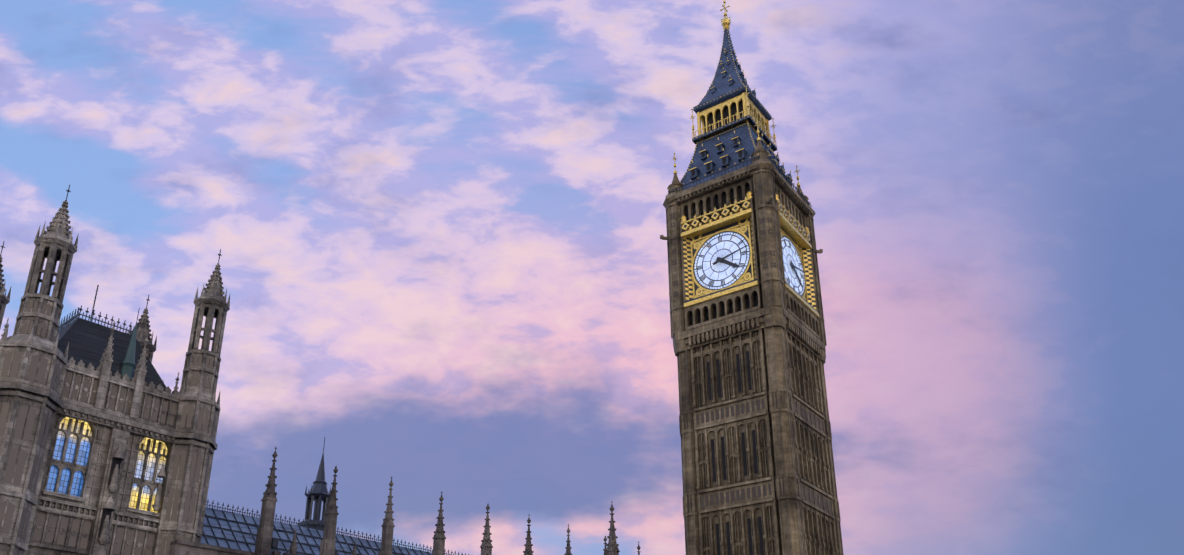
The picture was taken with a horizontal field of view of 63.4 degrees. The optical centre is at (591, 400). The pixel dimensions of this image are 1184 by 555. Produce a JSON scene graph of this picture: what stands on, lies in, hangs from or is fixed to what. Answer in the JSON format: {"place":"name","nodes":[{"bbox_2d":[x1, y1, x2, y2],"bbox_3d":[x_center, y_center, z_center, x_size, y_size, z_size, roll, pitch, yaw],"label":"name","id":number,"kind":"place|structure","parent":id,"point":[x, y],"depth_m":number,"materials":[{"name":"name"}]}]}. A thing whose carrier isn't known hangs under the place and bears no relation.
{"place":"outdoors","nodes":[
{"label":"outdoors","id":0,"kind":"place"},
{"bbox_2d":[0,185,229,554],"bbox_3d":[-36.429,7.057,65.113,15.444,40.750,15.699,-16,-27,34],"label":"palace pavilion","id":1,"kind":"structure","parent":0,"point":[108,445],"depth_m":62.66,"materials":[{"name":"stone"}]},
{"bbox_2d":[169,437,640,554],"bbox_3d":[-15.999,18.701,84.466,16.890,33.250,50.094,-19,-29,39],"label":"roof with spires","id":2,"kind":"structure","parent":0,"point":[224,532],"depth_m":73.53,"materials":[{"name":"stone"}]},
{"bbox_2d":[0,0,1183,554],"label":"sky","id":3,"kind":"structure","parent":0,"point":[437,226],"materials":[{"name":"blue"}]},
{"bbox_2d":[660,0,843,554],"bbox_3d":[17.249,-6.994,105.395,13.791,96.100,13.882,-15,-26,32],"label":"clock tower","id":4,"kind":"structure","parent":0,"point":[748,334],"depth_m":99.92,"materials":[{"name":"stone"}]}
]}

